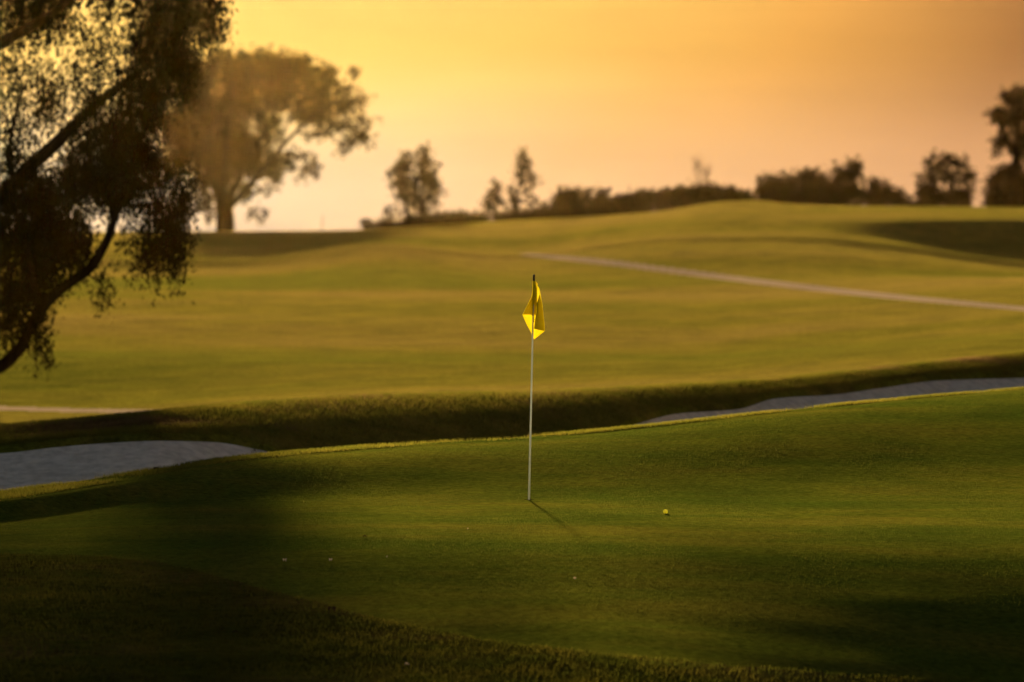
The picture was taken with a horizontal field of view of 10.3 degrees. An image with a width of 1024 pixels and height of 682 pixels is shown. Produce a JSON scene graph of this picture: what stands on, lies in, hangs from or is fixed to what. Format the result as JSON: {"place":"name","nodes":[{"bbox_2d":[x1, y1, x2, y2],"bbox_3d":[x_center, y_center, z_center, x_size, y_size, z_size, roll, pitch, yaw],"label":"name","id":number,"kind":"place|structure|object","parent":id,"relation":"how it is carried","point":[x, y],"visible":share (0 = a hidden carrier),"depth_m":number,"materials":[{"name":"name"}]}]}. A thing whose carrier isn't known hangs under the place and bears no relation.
{"place":"outdoors","nodes":[
{"label":"outdoors","id":0,"kind":"place"},
{"bbox_2d":[0,441,266,489],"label":"sand bunker","id":1,"kind":"object","parent":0,"point":[55,464],"visible":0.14,"depth_m":72.14},
{"bbox_2d":[250,413,651,453],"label":"hollow grass","id":2,"kind":"structure","parent":0,"point":[279,450],"depth_m":73.88,"materials":[{"name":"green plant"}]},
{"bbox_2d":[0,554,941,681],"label":"rough grass","id":3,"kind":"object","parent":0,"point":[140,667],"visible":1,"depth_m":41.17,"materials":[{"name":"green plant"}]},
{"bbox_2d":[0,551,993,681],"bbox_3d":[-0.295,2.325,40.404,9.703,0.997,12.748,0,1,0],"label":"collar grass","id":4,"kind":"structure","parent":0,"point":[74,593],"depth_m":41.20,"materials":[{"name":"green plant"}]},
{"bbox_2d":[0,390,1023,681],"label":"putting green","id":5,"kind":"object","parent":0,"point":[886,606],"visible":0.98,"depth_m":48.53,"materials":[{"name":"green plant"}]},
{"bbox_2d":[522,274,544,499],"bbox_3d":[0.205,0.486,54.016,0.213,2.240,0.151,0,1,0],"label":"flagstick","id":6,"kind":"object","parent":5,"relation":"on","point":[533,315],"visible":0.99,"depth_m":54.02,"materials":[{"name":"yellow fabric"}]},
{"bbox_2d":[0,200,1023,424],"bbox_3d":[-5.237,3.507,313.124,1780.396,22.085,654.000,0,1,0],"label":"ground","id":7,"kind":"structure","parent":0,"point":[292,314],"depth_m":157.86,"materials":[{"name":"green plant"}]},
{"bbox_2d":[0,406,160,412],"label":"cart path","id":8,"kind":"structure","parent":7,"relation":"on","point":[101,410],"depth_m":107.22,"materials":[{"name":"beige concrete"}]},
{"bbox_2d":[0,0,238,381],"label":"eucalyptus tree","id":9,"kind":"object","parent":7,"relation":"on","point":[118,167],"visible":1,"depth_m":107.74,"materials":[{"name":"green plant"}]},
{"bbox_2d":[156,43,382,230],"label":"spreading tree","id":10,"kind":"object","parent":7,"relation":"on","point":[214,124],"visible":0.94,"depth_m":334.31,"materials":[{"name":"green plant"}]},
{"bbox_2d":[358,209,447,229],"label":"shrub","id":11,"kind":"object","parent":7,"relation":"on","point":[418,220],"visible":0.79,"depth_m":283.68,"materials":[{"name":"green plant"}]},
{"bbox_2d":[382,150,425,218],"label":"slender tree","id":12,"kind":"object","parent":7,"relation":"on","point":[402,180],"visible":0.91,"depth_m":299.78,"materials":[{"name":"green plant"}]},
{"bbox_2d":[405,140,448,216],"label":"slender tree","id":13,"kind":"object","parent":7,"relation":"on","point":[425,178],"visible":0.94,"depth_m":299.79,"materials":[{"name":"green plant"}]},
{"bbox_2d":[441,208,497,223],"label":"shrub","id":14,"kind":"object","parent":7,"relation":"on","point":[454,217],"visible":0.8,"depth_m":283.64,"materials":[{"name":"green plant"}]},
{"bbox_2d":[478,177,507,218],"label":"slender tree","id":15,"kind":"object","parent":7,"relation":"on","point":[488,201],"visible":0.93,"depth_m":299.84,"materials":[{"name":"green plant"}]},
{"bbox_2d":[489,205,544,221],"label":"shrub","id":16,"kind":"object","parent":7,"relation":"on","point":[517,215],"visible":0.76,"depth_m":283.70,"materials":[{"name":"green plant"}]},
{"bbox_2d":[502,146,543,212],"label":"slender tree","id":17,"kind":"object","parent":7,"relation":"on","point":[514,200],"visible":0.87,"depth_m":299.83,"materials":[{"name":"green plant"}]},
{"bbox_2d":[533,183,597,218],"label":"shrub","id":18,"kind":"object","parent":7,"relation":"on","point":[567,202],"visible":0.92,"depth_m":283.56,"materials":[{"name":"green plant"}]},
{"bbox_2d":[582,183,635,215],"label":"shrub","id":19,"kind":"object","parent":7,"relation":"on","point":[604,204],"visible":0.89,"depth_m":283.54,"materials":[{"name":"green plant"}]},
{"bbox_2d":[614,186,658,213],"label":"shrub","id":20,"kind":"object","parent":7,"relation":"on","point":[645,199],"visible":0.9,"depth_m":283.56,"materials":[{"name":"green plant"}]},
{"bbox_2d":[652,178,698,210],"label":"shrub","id":21,"kind":"object","parent":7,"relation":"on","point":[668,198],"visible":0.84,"depth_m":283.52,"materials":[{"name":"green plant"}]},
{"bbox_2d":[691,154,712,187],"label":"bare bush","id":22,"kind":"object","parent":7,"relation":"on","point":[707,172],"visible":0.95,"depth_m":285.88,"materials":[{"name":"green plant"}]},
{"bbox_2d":[681,180,724,205],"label":"shrub","id":23,"kind":"object","parent":7,"relation":"on","point":[707,194],"visible":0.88,"depth_m":283.53,"materials":[{"name":"green plant"}]},
{"bbox_2d":[715,183,758,200],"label":"shrub","id":24,"kind":"object","parent":7,"relation":"on","point":[729,193],"visible":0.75,"depth_m":283.59,"materials":[{"name":"green plant"}]},
{"bbox_2d":[751,169,801,203],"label":"grove tree","id":25,"kind":"object","parent":7,"relation":"on","point":[772,188],"visible":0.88,"depth_m":287.63,"materials":[{"name":"green plant"}]},
{"bbox_2d":[788,164,838,204],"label":"grove tree","id":26,"kind":"object","parent":7,"relation":"on","point":[812,190],"visible":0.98,"depth_m":287.58,"materials":[{"name":"green plant"}]},
{"bbox_2d":[825,155,867,205],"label":"grove tree","id":27,"kind":"object","parent":7,"relation":"on","point":[847,193],"visible":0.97,"depth_m":287.59,"materials":[{"name":"green plant"}]},
{"bbox_2d":[856,175,908,205],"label":"grove tree","id":28,"kind":"object","parent":7,"relation":"on","point":[880,195],"visible":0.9,"depth_m":287.66,"materials":[{"name":"green plant"}]},
{"bbox_2d":[899,192,941,205],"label":"shrub","id":29,"kind":"object","parent":7,"relation":"on","point":[910,202],"visible":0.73,"depth_m":276.82,"materials":[{"name":"green plant"}]},
{"bbox_2d":[910,147,983,206],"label":"round tree","id":30,"kind":"object","parent":7,"relation":"on","point":[952,196],"visible":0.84,"depth_m":287.69,"materials":[{"name":"green plant"}]},
{"bbox_2d":[977,83,1023,206],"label":"pine tree","id":31,"kind":"object","parent":7,"relation":"on","point":[1009,192],"visible":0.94,"depth_m":287.62,"materials":[{"name":"green plant"}]},
{"bbox_2d":[0,350,1023,499],"bbox_3d":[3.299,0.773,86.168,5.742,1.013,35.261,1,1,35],"label":"rough grass","id":32,"kind":"structure","parent":0,"point":[220,410],"depth_m":78.19,"materials":[{"name":"green plant"}]},
{"bbox_2d":[0,386,1023,499],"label":"lip grass","id":33,"kind":"structure","parent":0,"point":[55,487],"depth_m":58.90,"materials":[{"name":"green plant"}]},
{"bbox_2d":[0,0,1023,231],"label":"sky","id":34,"kind":"structure","parent":0,"point":[618,95],"materials":[{"name":"orange"}]},
{"bbox_2d":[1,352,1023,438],"bbox_3d":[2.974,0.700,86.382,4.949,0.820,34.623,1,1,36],"label":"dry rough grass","id":35,"kind":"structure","parent":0,"point":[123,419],"depth_m":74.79,"materials":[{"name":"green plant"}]},
{"bbox_2d":[521,253,1023,310],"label":"cart path","id":36,"kind":"structure","parent":0,"point":[695,273],"depth_m":181.64,"materials":[{"name":"concrete"}]},
{"bbox_2d":[633,378,1023,425],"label":"sand bunker","id":37,"kind":"object","parent":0,"point":[923,388],"visible":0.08,"depth_m":90.46}
]}

